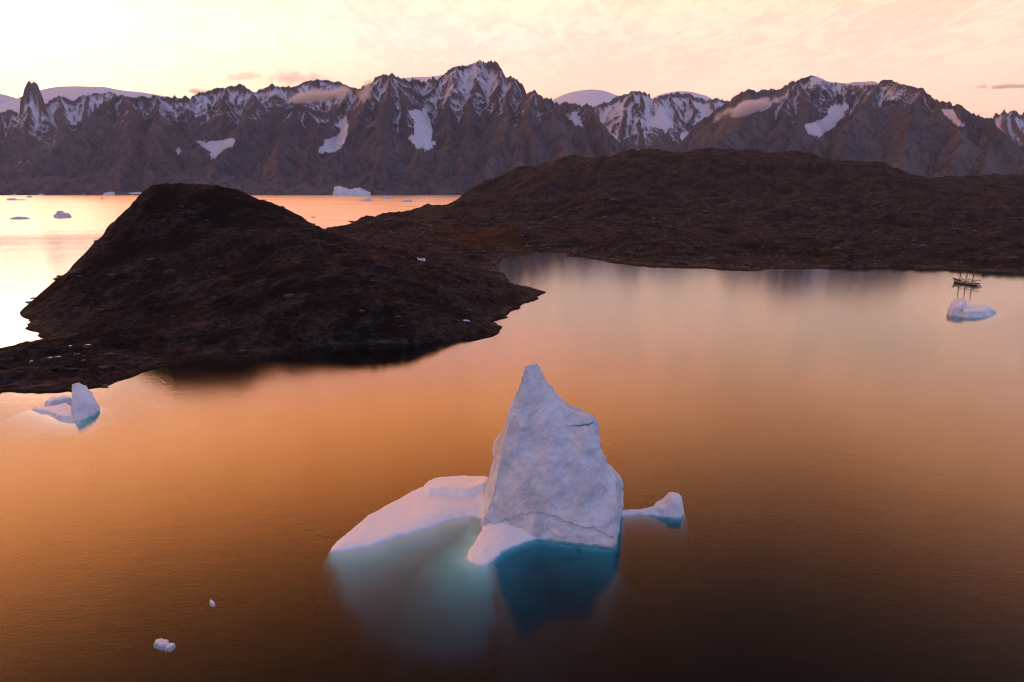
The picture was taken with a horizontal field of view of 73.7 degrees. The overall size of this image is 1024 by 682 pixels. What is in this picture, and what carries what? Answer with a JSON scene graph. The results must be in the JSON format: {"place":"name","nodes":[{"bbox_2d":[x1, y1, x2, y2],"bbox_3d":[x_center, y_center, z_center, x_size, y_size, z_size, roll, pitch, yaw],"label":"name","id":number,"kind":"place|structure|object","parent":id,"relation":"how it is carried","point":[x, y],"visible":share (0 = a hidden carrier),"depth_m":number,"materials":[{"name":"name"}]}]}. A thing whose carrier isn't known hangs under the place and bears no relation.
{"place":"outdoors","nodes":[
{"label":"outdoors","id":0,"kind":"place"},
{"bbox_2d":[0,94,16,104],"bbox_3d":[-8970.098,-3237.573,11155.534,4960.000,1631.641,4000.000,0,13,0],"label":"ice cap","id":1,"kind":"object","parent":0,"point":[4,99],"visible":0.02,"depth_m":11180.20,"materials":[{"name":"white snow"}]},
{"bbox_2d":[0,81,136,165],"bbox_3d":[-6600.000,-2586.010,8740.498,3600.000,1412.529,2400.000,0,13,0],"label":"mountain","id":2,"kind":"structure","parent":0,"point":[36,128],"depth_m":8592.88,"materials":[{"name":"grey stone"}]},
{"bbox_2d":[0,86,171,113],"bbox_3d":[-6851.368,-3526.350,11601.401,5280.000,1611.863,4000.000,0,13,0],"label":"ice cap","id":3,"kind":"object","parent":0,"point":[73,93],"visible":0.2,"depth_m":11228.54,"materials":[{"name":"white snow"}]},
{"bbox_2d":[0,60,625,194],"bbox_3d":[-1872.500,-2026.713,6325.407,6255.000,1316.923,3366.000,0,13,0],"label":"mountain","id":4,"kind":"structure","parent":0,"point":[460,130],"depth_m":5829.78,"materials":[{"name":"stone"}]},
{"bbox_2d":[400,75,441,81],"bbox_3d":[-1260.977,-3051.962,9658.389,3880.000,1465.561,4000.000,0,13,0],"label":"ice cap","id":5,"kind":"object","parent":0,"point":[424,79],"visible":0.02,"depth_m":9555.81,"materials":[{"name":"white snow"}]},
{"bbox_2d":[0,268,1023,681],"bbox_3d":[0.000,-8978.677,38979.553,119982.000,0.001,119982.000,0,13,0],"label":"sea water","id":6,"kind":"structure","parent":0,"point":[840,480],"depth_m":355.82,"materials":[{"name":"liquid"}]},
{"bbox_2d":[0,382,137,469],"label":"iceberg","id":7,"kind":"object","parent":6,"relation":"on","point":[81,428],"visible":1,"depth_m":293.97,"materials":[{"name":"white ice"}]},
{"bbox_2d":[288,362,711,681],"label":"iceberg","id":8,"kind":"object","parent":6,"relation":"on","point":[539,554],"visible":1,"depth_m":187.67,"materials":[{"name":"white ice"}]},
{"bbox_2d":[0,148,1023,405],"bbox_3d":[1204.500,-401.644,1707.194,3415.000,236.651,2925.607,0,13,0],"label":"island","id":9,"kind":"structure","parent":0,"point":[220,320],"depth_m":597.21,"materials":[{"name":"brown stone"}]},
{"bbox_2d":[0,194,1023,390],"bbox_3d":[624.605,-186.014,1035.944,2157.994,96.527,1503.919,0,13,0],"label":"boulders","id":10,"kind":"object","parent":9,"relation":"on","point":[168,271],"visible":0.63,"depth_m":1049.63,"materials":[{"name":"brown stone"}]},
{"bbox_2d":[0,195,1023,331],"bbox_3d":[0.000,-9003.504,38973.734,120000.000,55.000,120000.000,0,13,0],"label":"sea water","id":11,"kind":"structure","parent":0,"point":[42,247],"depth_m":801.34,"materials":[{"name":"orange liquid"}]},
{"bbox_2d":[10,216,29,218],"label":"iceberg","id":12,"kind":"object","parent":11,"relation":"on","point":[18,217],"visible":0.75,"depth_m":1831.15,"materials":[{"name":"white ice"}]},
{"bbox_2d":[54,210,71,217],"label":"iceberg","id":13,"kind":"object","parent":11,"relation":"on","point":[60,214],"visible":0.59,"depth_m":1905.74,"materials":[{"name":"white ice"}]},
{"bbox_2d":[103,192,114,194],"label":"iceberg","id":14,"kind":"object","parent":11,"relation":"on","point":[109,193],"visible":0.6,"depth_m":4871.24,"materials":[{"name":"white ice"}]},
{"bbox_2d":[153,638,175,651],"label":"ice floe","id":15,"kind":"object","parent":11,"relation":"on","point":[162,644],"visible":1,"depth_m":150.91,"materials":[{"name":"white ice"}]},
{"bbox_2d":[332,186,370,195],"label":"iceberg","id":16,"kind":"object","parent":11,"relation":"on","point":[342,191],"visible":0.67,"depth_m":4782.21,"materials":[{"name":"white ice"}]},
{"bbox_2d":[948,264,980,285],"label":"sailing ship","id":17,"kind":"object","parent":11,"relation":"on","point":[965,282],"visible":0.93,"depth_m":676.90,"materials":[{"name":"paint"}]},
{"bbox_2d":[928,298,1015,332],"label":"iceberg","id":18,"kind":"object","parent":11,"relation":"on","point":[972,314],"visible":0.99,"depth_m":517.89,"materials":[{"name":"white ice"}]},
{"bbox_2d":[0,0,1023,118],"label":"sky","id":19,"kind":"structure","parent":0,"point":[969,54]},
{"bbox_2d":[552,89,616,106],"bbox_3d":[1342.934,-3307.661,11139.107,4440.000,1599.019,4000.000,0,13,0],"label":"ice cap","id":20,"kind":"object","parent":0,"point":[592,97],"visible":0.06,"depth_m":10712.31,"materials":[{"name":"white snow"}]},
{"bbox_2d":[593,91,729,149],"bbox_3d":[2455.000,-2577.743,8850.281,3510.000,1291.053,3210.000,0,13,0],"label":"mountain","id":21,"kind":"structure","parent":0,"point":[638,120],"depth_m":8210.86,"materials":[{"name":"white snow"}]},
{"bbox_2d":[651,91,712,100],"bbox_3d":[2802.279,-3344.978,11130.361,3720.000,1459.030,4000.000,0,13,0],"label":"ice cap","id":22,"kind":"object","parent":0,"point":[706,98],"visible":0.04,"depth_m":11007.31,"materials":[{"name":"white snow"}]},
{"bbox_2d":[627,75,1023,177],"bbox_3d":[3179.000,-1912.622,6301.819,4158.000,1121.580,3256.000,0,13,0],"label":"mountain","id":23,"kind":"structure","parent":0,"point":[912,130],"depth_m":5736.24,"materials":[{"name":"grey stone"}]},
{"bbox_2d":[993,109,1023,146],"bbox_3d":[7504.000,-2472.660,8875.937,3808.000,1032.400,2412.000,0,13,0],"label":"mountain","id":24,"kind":"structure","parent":0,"point":[1010,124],"depth_m":8629.28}
]}

